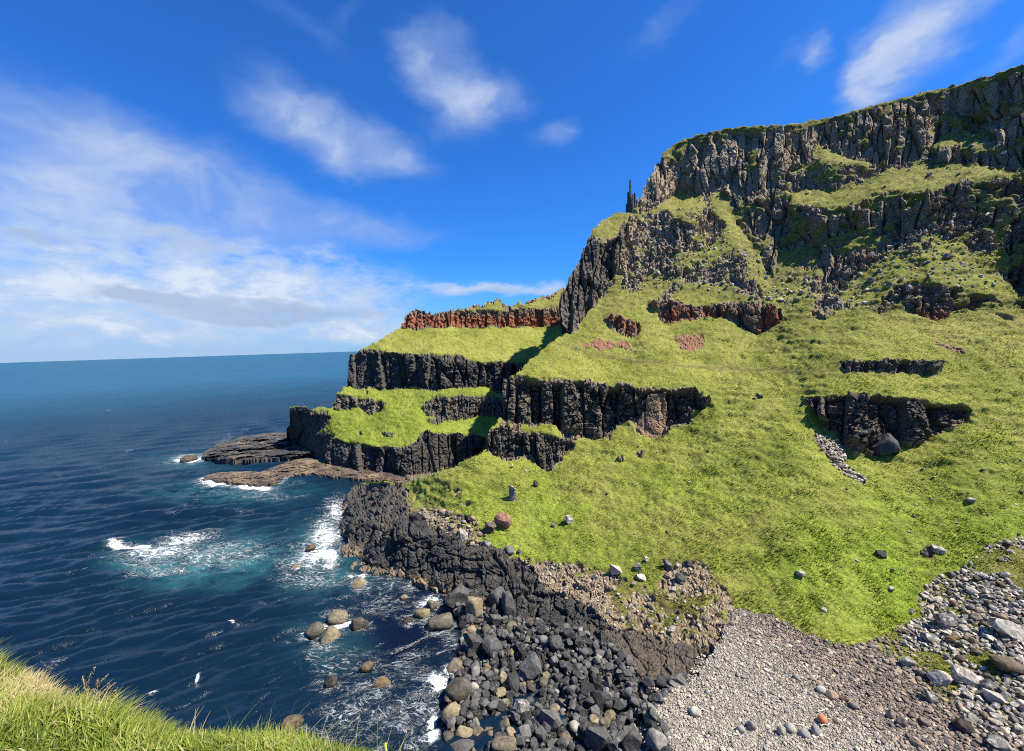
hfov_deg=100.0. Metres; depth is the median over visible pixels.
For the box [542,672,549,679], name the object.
boulder
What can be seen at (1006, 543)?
scree stone
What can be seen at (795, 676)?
beach stone
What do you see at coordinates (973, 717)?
scree stone
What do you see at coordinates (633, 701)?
boulder
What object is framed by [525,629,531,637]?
boulder
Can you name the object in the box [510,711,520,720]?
boulder
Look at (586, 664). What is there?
boulder
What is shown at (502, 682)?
boulder
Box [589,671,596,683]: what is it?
boulder
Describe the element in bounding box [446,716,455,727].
boulder
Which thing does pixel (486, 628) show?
boulder
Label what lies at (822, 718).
fishing float
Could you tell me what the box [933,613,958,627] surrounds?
boulder
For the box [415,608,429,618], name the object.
sea rock
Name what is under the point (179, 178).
sky
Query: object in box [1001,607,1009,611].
scree stone
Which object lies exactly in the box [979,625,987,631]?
scree stone
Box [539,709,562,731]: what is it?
boulder
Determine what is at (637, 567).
boulder
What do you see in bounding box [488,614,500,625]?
boulder
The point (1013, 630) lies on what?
boulder
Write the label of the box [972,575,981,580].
scree stone
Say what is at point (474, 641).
boulder
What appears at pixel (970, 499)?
boulder
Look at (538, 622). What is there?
boulder
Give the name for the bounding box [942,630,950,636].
scree stone
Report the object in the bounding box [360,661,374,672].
sea rock
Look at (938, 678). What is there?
boulder
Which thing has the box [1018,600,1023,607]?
scree stone
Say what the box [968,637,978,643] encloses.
scree stone
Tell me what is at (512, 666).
boulder
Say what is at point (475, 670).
boulder
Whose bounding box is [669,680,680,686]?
boulder
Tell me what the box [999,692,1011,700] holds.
scree stone
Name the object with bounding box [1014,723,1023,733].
scree stone
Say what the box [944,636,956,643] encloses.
scree stone
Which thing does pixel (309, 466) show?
rock shelf
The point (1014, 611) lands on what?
scree stone
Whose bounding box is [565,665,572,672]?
boulder
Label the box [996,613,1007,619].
scree stone
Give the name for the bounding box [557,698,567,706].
boulder
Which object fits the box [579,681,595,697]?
boulder
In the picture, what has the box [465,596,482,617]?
boulder
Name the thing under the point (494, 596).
boulder
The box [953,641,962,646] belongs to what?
scree stone
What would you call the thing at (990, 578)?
scree stone
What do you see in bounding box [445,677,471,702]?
boulder
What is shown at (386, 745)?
plant stalk
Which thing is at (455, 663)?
boulder
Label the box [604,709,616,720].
boulder
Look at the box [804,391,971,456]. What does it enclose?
cliff
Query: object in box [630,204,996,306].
rubble
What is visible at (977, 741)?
shingle
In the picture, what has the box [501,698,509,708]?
boulder
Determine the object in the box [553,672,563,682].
boulder
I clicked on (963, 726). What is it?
boulder
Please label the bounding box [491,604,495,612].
boulder
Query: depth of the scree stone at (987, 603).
51.79 m
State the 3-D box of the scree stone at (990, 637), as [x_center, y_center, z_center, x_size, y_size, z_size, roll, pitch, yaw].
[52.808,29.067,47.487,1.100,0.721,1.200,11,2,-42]
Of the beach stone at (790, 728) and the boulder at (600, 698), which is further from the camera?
the boulder at (600, 698)
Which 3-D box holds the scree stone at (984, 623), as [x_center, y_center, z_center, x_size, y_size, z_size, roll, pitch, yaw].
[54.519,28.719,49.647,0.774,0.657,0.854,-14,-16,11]
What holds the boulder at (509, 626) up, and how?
on the rock ledge
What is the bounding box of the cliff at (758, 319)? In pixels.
[644,299,783,334]
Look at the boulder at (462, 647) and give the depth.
56.01 m
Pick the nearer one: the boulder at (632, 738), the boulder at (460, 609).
the boulder at (632, 738)
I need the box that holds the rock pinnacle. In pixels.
[626,180,636,213]
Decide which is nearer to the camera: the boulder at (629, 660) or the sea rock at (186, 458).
the boulder at (629, 660)
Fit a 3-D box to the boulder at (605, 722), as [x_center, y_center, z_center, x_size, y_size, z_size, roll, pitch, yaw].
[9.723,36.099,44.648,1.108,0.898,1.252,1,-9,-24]
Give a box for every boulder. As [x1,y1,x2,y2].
[441,701,460,723]
[443,731,453,740]
[444,584,468,607]
[444,693,452,701]
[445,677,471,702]
[446,658,464,672]
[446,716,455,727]
[449,739,473,750]
[454,669,461,677]
[455,725,472,737]
[457,605,463,612]
[459,528,467,541]
[459,621,467,627]
[459,645,466,650]
[459,704,466,715]
[461,698,470,705]
[463,633,482,653]
[463,657,471,666]
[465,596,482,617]
[465,614,472,623]
[466,625,475,632]
[466,648,473,656]
[469,699,476,710]
[471,665,479,676]
[471,682,478,689]
[471,691,480,699]
[472,725,483,735]
[474,618,482,623]
[479,699,489,709]
[480,680,489,690]
[481,689,489,699]
[482,540,490,545]
[482,624,490,633]
[482,635,502,655]
[482,663,490,669]
[484,670,493,679]
[485,522,496,532]
[487,700,498,709]
[487,730,492,735]
[488,586,504,606]
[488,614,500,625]
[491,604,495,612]
[491,735,515,750]
[493,512,511,527]
[495,687,505,696]
[499,650,503,657]
[499,671,506,677]
[500,657,507,666]
[500,677,508,690]
[500,717,510,726]
[501,591,515,616]
[501,616,507,622]
[501,631,506,639]
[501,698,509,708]
[504,545,513,555]
[504,621,516,632]
[505,671,519,690]
[506,690,515,698]
[506,726,516,735]
[508,661,515,671]
[509,647,516,658]
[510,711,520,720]
[514,699,530,715]
[514,734,525,745]
[515,625,523,632]
[518,643,525,653]
[518,671,525,681]
[518,724,531,738]
[520,652,541,680]
[520,684,527,693]
[520,711,530,722]
[525,620,533,627]
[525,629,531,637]
[526,679,534,684]
[526,696,533,703]
[527,683,535,692]
[532,710,540,717]
[533,480,537,486]
[533,703,542,709]
[534,619,541,626]
[535,725,546,740]
[537,627,545,633]
[538,676,547,687]
[538,687,545,696]
[539,635,547,643]
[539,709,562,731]
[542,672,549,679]
[542,720,550,733]
[548,635,561,649]
[549,655,558,665]
[549,703,559,711]
[549,747,560,750]
[551,622,558,628]
[552,644,559,650]
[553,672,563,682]
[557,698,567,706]
[558,730,570,742]
[559,660,568,668]
[561,623,570,630]
[561,676,570,683]
[562,628,572,637]
[563,650,570,658]
[564,515,573,523]
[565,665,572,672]
[565,685,575,694]
[569,720,578,732]
[572,662,582,669]
[572,669,580,678]
[574,705,587,716]
[575,635,582,644]
[575,744,584,750]
[577,630,585,637]
[577,694,585,700]
[579,647,588,657]
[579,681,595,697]
[579,721,591,735]
[582,660,590,668]
[585,639,592,646]
[585,696,593,706]
[585,726,611,750]
[588,714,598,724]
[589,666,599,675]
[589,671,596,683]
[590,690,610,711]
[590,704,599,715]
[593,640,599,648]
[593,681,603,690]
[594,649,603,656]
[600,716,610,728]
[604,662,613,672]
[604,699,612,709]
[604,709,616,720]
[605,648,611,658]
[605,672,612,678]
[605,676,611,686]
[607,739,618,750]
[609,647,618,652]
[610,564,621,574]
[613,698,626,709]
[615,656,623,665]
[616,716,625,725]
[618,674,626,681]
[618,728,626,740]
[622,687,632,699]
[622,725,631,732]
[622,728,642,750]
[625,655,632,665]
[629,696,639,706]
[632,682,640,690]
[633,563,641,571]
[635,574,645,581]
[641,676,654,685]
[646,728,666,750]
[647,719,655,727]
[649,706,658,720]
[652,693,663,701]
[655,674,667,688]
[659,721,670,732]
[661,746,673,750]
[663,559,671,570]
[666,673,685,685]
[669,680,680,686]
[674,573,685,583]
[685,560,693,567]
[756,393,762,398]
[870,433,900,456]
[875,550,886,558]
[898,656,916,667]
[920,632,940,644]
[923,688,938,703]
[926,670,952,686]
[930,544,946,553]
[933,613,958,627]
[951,664,981,687]
[952,718,974,735]
[966,497,975,501]
[979,678,994,690]
[981,687,1006,704]
[983,732,1012,750]
[987,617,1023,639]
[987,655,1023,674]
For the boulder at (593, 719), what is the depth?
44.80 m
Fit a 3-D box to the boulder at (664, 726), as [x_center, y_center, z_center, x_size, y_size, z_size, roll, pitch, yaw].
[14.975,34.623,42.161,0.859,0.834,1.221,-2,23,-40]
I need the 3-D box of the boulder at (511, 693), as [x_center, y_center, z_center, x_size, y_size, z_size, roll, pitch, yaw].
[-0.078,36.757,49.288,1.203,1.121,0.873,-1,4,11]
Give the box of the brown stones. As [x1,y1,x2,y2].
[845,628,1023,750]
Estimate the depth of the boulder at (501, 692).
49.11 m
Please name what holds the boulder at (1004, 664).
on the beach at (995, 565)
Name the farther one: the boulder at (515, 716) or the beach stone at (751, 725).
the boulder at (515, 716)
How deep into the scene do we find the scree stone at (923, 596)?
55.40 m
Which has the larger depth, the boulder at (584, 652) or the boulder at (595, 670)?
the boulder at (584, 652)
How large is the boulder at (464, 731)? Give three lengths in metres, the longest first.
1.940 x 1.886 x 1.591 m
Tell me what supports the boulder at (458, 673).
on the rock ledge
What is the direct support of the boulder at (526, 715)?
on the rock ledge
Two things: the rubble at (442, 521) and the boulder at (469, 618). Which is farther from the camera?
the rubble at (442, 521)
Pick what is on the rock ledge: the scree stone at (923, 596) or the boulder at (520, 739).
the boulder at (520, 739)
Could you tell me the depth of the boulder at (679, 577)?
60.43 m
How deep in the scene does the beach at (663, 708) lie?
43.93 m
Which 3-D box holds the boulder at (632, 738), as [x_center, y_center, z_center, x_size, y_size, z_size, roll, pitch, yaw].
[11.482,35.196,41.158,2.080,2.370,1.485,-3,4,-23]
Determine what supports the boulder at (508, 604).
on the rock ledge
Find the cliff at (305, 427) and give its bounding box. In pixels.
[286,411,329,451]
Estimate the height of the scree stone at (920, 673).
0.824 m
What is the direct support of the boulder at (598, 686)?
on the rock ledge
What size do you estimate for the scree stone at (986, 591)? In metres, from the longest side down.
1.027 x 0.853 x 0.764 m
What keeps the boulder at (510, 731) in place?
on the rock ledge
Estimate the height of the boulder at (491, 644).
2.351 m
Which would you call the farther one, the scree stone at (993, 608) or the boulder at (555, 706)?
the scree stone at (993, 608)
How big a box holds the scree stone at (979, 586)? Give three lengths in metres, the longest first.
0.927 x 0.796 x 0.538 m
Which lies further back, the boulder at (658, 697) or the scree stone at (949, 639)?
the scree stone at (949, 639)
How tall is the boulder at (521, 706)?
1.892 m
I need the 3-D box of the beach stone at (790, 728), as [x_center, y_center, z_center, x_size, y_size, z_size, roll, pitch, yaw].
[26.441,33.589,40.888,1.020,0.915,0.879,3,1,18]
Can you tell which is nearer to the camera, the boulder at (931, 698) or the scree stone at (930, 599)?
the boulder at (931, 698)
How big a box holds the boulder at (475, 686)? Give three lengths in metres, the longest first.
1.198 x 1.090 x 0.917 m
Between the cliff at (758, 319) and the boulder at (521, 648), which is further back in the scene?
the cliff at (758, 319)
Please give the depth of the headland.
158.26 m
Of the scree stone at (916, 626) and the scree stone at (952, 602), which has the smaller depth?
the scree stone at (916, 626)
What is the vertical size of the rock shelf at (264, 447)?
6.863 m
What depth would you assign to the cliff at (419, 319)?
179.66 m
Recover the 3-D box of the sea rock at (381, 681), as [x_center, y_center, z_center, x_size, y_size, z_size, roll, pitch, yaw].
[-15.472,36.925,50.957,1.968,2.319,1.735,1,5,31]
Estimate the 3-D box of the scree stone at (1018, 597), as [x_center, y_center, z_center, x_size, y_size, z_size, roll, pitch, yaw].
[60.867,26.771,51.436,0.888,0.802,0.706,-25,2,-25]
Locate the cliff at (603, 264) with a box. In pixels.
[559,64,1023,334]
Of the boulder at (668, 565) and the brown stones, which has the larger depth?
the boulder at (668, 565)
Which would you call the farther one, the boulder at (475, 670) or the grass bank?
the boulder at (475, 670)
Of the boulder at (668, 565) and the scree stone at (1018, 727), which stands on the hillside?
the boulder at (668, 565)
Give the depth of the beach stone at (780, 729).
40.50 m
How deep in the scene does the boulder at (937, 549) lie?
59.32 m
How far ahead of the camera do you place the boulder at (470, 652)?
54.61 m
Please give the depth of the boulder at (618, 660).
51.14 m
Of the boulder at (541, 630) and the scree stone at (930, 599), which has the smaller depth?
the scree stone at (930, 599)
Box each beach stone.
[689,706,700,716]
[736,725,744,733]
[747,720,755,730]
[776,725,785,735]
[784,722,795,733]
[792,674,799,679]
[799,728,810,738]
[811,725,819,736]
[825,689,838,699]
[839,695,848,701]
[849,702,859,709]
[886,709,895,719]
[896,717,908,727]
[909,735,923,748]
[917,716,931,726]
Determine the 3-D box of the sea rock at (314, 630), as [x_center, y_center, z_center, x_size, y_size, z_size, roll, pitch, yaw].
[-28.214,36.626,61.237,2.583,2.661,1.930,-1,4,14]
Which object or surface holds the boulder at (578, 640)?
on the rock ledge
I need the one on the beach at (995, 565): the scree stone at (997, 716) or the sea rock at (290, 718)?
the scree stone at (997, 716)
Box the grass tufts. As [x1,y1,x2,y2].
[665,90,1017,201]
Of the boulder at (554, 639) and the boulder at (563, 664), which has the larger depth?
the boulder at (554, 639)
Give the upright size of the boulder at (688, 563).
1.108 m
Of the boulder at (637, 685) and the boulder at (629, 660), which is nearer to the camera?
the boulder at (637, 685)
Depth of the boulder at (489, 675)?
50.91 m
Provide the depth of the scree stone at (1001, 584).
53.81 m
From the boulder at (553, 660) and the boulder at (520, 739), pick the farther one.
the boulder at (553, 660)
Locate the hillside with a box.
[377,285,1023,649]
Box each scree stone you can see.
[899,628,907,633]
[903,635,912,640]
[912,623,922,629]
[915,669,927,678]
[919,593,928,598]
[926,604,933,610]
[927,596,935,601]
[930,618,937,624]
[933,578,940,583]
[934,596,942,602]
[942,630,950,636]
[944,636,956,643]
[946,571,955,577]
[948,600,958,606]
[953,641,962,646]
[954,698,963,704]
[955,655,966,661]
[958,617,967,624]
[958,624,970,631]
[961,690,975,700]
[962,614,969,619]
[963,609,970,614]
[966,586,979,594]
[966,604,974,609]
[967,713,982,722]
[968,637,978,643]
[970,612,981,620]
[970,648,982,655]
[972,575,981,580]
[974,607,984,612]
[975,584,983,588]
[976,571,987,578]
[976,690,984,698]
[978,665,986,670]
[979,594,989,597]
[979,621,988,626]
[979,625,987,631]
[980,712,990,720]
[981,588,989,594]
[982,633,995,641]
[982,673,994,681]
[984,600,994,606]
[988,576,994,580]
[989,604,998,610]
[989,712,1004,721]
[990,702,999,708]
[992,639,1005,651]
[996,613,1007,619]
[997,581,1006,587]
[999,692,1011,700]
[1000,571,1010,577]
[1000,633,1012,640]
[1000,681,1009,687]
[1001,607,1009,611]
[1002,541,1011,546]
[1003,643,1011,648]
[1005,597,1014,601]
[1008,602,1019,606]
[1008,715,1018,723]
[1010,607,1020,614]
[1010,618,1021,624]
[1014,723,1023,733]
[1016,595,1023,599]
[1016,654,1023,659]
[1017,675,1023,681]
[1017,692,1023,700]
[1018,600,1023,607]
[1019,704,1023,711]
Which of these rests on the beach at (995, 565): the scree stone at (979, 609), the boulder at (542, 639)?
the scree stone at (979, 609)
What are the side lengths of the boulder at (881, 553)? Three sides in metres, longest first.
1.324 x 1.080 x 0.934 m
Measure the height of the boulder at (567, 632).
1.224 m
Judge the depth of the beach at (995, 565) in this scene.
51.24 m
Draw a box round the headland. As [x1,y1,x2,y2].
[286,288,565,479]
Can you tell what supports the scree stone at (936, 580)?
on the beach at (995, 565)
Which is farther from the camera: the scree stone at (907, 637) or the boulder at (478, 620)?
the boulder at (478, 620)
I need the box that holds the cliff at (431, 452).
[314,430,486,481]
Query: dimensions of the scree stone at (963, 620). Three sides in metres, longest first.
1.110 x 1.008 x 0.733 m
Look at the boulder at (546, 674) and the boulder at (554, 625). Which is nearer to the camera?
the boulder at (546, 674)
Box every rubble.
[413,508,487,545]
[524,560,739,646]
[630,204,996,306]
[850,537,1023,750]
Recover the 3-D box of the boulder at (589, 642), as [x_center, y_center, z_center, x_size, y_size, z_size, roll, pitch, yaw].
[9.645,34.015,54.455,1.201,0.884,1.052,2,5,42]
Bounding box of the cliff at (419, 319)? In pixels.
[401,308,560,329]
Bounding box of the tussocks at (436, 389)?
[318,288,562,447]
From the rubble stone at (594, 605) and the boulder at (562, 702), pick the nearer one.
the boulder at (562, 702)
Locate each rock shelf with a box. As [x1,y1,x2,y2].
[201,457,407,486]
[203,433,314,464]
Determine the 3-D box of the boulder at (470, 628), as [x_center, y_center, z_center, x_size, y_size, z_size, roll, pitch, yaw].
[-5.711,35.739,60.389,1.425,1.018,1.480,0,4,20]
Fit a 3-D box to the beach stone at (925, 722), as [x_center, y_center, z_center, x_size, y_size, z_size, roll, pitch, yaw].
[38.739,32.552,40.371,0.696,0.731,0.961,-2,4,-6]
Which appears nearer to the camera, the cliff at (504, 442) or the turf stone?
the turf stone
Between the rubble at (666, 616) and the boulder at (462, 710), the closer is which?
the boulder at (462, 710)
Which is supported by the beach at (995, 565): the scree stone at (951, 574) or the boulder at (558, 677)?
the scree stone at (951, 574)
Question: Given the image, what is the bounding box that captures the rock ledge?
[335,482,737,750]
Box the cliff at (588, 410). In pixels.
[502,379,711,439]
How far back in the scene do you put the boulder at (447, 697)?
48.24 m
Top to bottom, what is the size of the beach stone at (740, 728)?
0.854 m
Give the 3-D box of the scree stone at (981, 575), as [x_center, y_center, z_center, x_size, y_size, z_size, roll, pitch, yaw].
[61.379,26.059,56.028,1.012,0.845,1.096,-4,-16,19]
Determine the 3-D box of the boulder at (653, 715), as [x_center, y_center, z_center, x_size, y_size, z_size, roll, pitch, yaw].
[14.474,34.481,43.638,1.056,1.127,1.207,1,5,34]
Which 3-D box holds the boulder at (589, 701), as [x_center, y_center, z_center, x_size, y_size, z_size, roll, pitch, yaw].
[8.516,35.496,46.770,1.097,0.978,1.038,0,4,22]
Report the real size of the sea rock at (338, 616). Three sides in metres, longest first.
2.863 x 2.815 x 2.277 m
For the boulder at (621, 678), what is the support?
on the rock ledge
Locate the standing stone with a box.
[509,485,516,500]
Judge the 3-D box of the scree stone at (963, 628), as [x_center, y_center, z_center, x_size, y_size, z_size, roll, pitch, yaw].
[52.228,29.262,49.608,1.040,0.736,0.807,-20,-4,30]
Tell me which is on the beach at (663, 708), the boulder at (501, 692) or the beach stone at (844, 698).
the beach stone at (844, 698)
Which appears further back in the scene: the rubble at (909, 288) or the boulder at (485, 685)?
the rubble at (909, 288)
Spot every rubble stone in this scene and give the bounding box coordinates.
[591,601,597,609]
[608,585,615,591]
[646,617,652,624]
[668,625,675,631]
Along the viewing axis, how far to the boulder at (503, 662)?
53.46 m
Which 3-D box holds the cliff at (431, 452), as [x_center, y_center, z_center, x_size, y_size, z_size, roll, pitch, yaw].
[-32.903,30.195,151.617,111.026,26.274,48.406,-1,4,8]
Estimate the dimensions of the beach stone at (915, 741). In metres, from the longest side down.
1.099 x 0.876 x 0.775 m
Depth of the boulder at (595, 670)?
50.52 m
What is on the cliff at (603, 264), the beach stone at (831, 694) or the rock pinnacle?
the rock pinnacle
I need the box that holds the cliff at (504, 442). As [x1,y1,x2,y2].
[486,425,573,470]
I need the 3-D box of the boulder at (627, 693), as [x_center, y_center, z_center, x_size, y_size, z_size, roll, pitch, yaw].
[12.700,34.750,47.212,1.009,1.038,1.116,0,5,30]
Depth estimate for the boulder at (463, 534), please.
75.12 m
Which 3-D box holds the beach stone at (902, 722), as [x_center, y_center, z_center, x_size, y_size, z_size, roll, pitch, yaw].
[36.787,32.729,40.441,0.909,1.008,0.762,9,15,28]
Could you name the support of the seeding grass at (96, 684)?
on the grass bank
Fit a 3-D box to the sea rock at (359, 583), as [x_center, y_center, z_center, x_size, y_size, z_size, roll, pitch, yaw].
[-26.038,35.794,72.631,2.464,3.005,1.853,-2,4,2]
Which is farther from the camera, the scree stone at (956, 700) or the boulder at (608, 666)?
the boulder at (608, 666)
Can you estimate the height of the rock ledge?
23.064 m
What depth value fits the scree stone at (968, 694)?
41.90 m
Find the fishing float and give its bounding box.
[817,714,831,723]
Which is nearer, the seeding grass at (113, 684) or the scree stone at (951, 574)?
the seeding grass at (113, 684)
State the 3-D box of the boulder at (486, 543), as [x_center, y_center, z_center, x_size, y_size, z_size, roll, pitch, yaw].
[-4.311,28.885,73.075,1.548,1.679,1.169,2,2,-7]
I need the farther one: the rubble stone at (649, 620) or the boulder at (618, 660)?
the rubble stone at (649, 620)
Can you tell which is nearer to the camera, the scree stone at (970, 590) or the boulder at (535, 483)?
the scree stone at (970, 590)
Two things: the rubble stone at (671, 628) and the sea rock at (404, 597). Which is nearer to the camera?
the rubble stone at (671, 628)
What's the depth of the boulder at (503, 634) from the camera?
56.63 m
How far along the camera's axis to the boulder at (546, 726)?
43.27 m
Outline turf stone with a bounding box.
[795,570,805,576]
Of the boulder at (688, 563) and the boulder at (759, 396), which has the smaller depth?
the boulder at (688, 563)
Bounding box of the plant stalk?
[384,742,392,750]
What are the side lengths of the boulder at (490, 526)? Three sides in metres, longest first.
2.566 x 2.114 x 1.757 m
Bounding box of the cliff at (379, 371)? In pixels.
[347,353,524,391]
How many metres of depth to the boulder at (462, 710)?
45.94 m
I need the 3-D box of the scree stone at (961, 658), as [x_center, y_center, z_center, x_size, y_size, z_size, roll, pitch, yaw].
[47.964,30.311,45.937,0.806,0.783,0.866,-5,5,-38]
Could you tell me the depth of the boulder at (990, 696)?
41.05 m
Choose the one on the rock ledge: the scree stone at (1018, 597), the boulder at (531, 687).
the boulder at (531, 687)
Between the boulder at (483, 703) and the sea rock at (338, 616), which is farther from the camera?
the sea rock at (338, 616)
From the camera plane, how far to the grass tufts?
118.46 m
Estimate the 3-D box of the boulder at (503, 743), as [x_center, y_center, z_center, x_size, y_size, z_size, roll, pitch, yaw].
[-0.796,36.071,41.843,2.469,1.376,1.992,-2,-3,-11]
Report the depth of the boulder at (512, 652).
54.87 m
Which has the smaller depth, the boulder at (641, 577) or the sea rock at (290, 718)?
the sea rock at (290, 718)
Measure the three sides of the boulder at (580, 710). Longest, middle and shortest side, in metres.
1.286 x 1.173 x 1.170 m
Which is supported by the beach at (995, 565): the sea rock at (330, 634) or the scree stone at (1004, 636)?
the scree stone at (1004, 636)
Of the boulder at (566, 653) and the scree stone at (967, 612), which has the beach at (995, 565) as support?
the scree stone at (967, 612)
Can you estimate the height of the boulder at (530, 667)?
3.066 m
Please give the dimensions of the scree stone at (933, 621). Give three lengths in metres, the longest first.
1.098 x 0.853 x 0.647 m
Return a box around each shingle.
[717,610,991,750]
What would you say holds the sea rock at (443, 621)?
in the sea
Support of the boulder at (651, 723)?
on the rock ledge
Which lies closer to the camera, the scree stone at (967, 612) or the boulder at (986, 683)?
the boulder at (986, 683)
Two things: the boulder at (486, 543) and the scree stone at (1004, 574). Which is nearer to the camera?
the scree stone at (1004, 574)
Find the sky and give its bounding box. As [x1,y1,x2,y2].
[0,0,1023,362]
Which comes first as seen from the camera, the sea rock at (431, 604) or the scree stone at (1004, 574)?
the scree stone at (1004, 574)
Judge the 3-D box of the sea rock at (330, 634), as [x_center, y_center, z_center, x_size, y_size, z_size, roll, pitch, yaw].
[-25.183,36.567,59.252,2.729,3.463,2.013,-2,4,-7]
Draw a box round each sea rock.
[180,455,197,462]
[281,714,303,732]
[304,621,324,639]
[305,544,315,551]
[319,626,340,643]
[326,675,337,687]
[328,609,347,625]
[350,617,367,631]
[352,577,365,588]
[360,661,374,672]
[373,676,390,687]
[400,594,407,600]
[402,617,413,623]
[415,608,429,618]
[426,599,437,609]
[428,612,452,630]
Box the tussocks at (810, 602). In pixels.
[402,64,1023,707]
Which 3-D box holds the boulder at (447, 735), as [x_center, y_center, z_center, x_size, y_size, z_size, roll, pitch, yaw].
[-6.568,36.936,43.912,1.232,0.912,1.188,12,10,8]
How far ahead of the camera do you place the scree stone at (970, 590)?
54.38 m
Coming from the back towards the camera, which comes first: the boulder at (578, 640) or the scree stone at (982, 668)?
the boulder at (578, 640)
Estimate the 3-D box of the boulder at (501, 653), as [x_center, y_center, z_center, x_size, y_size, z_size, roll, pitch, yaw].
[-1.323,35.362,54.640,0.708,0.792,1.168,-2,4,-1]
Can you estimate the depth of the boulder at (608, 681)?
48.65 m
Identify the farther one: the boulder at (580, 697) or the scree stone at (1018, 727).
the boulder at (580, 697)
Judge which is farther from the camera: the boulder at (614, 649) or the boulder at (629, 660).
the boulder at (614, 649)
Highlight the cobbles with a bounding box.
[444,601,672,750]
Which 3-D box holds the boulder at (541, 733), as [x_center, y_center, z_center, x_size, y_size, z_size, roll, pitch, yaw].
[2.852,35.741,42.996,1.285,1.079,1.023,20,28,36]
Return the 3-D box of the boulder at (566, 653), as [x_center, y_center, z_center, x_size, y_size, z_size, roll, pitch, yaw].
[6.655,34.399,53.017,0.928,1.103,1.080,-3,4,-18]
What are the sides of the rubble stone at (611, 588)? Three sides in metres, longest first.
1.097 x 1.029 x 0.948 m
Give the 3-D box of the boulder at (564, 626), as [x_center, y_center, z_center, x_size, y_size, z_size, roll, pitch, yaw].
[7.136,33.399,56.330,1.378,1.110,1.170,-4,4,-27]
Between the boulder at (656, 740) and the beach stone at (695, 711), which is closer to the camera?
the boulder at (656, 740)
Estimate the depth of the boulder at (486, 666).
52.95 m
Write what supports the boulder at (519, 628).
on the rock ledge
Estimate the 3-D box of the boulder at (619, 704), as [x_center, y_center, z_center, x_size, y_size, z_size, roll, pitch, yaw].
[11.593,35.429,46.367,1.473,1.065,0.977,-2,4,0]
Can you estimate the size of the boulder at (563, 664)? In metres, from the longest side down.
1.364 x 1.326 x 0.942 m
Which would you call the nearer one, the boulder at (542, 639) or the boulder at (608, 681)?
the boulder at (608, 681)
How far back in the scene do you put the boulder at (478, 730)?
44.21 m
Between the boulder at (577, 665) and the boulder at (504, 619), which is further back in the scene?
the boulder at (504, 619)
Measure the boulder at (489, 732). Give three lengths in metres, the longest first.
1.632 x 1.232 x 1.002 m
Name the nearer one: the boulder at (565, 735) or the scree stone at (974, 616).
the boulder at (565, 735)
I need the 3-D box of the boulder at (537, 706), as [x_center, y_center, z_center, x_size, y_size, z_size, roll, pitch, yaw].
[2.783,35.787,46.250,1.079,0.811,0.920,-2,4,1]
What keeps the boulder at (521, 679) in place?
on the rock ledge
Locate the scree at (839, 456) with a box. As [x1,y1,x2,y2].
[814,433,866,485]
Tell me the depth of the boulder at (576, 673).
50.05 m
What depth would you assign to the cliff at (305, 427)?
169.97 m
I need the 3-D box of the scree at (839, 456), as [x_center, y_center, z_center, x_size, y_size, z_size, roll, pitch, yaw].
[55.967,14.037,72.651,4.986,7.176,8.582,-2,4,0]
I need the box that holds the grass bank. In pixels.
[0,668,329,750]
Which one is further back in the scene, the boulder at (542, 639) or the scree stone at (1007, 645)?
the boulder at (542, 639)
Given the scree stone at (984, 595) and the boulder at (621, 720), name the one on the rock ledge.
the boulder at (621, 720)
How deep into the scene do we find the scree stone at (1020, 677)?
42.30 m
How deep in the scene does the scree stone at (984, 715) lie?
39.58 m
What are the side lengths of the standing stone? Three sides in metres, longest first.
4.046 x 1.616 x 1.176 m
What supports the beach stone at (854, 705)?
on the beach at (663, 708)
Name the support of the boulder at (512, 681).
on the rock ledge
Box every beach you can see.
[645,610,988,750]
[847,538,1023,750]
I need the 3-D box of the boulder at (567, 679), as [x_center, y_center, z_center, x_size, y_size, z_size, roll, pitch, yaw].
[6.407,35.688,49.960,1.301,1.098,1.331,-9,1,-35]
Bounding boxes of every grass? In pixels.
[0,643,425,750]
[81,676,117,699]
[83,667,115,699]
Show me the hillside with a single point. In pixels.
(627, 326)
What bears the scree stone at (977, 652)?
on the beach at (995, 565)
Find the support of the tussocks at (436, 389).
on the headland
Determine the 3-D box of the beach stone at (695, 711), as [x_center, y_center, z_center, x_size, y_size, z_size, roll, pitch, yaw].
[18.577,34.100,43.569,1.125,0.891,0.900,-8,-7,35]
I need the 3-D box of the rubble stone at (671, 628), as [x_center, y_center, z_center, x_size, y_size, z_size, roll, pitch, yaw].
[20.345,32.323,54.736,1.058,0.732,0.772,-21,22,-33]
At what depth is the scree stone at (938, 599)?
55.13 m
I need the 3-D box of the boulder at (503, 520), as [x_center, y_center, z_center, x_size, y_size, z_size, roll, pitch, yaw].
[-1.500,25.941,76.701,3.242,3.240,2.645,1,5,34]
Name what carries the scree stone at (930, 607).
on the beach at (995, 565)
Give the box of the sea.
[0,351,586,750]
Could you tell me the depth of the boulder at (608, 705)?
46.20 m
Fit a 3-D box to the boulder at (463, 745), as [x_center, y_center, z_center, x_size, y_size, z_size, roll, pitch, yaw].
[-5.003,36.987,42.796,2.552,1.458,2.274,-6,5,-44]
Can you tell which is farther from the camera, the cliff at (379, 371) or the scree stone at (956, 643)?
the cliff at (379, 371)
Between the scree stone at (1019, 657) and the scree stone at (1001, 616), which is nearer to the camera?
the scree stone at (1019, 657)
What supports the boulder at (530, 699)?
on the rock ledge
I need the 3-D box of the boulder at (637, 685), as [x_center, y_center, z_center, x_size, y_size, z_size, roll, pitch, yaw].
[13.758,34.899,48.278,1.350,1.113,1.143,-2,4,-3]

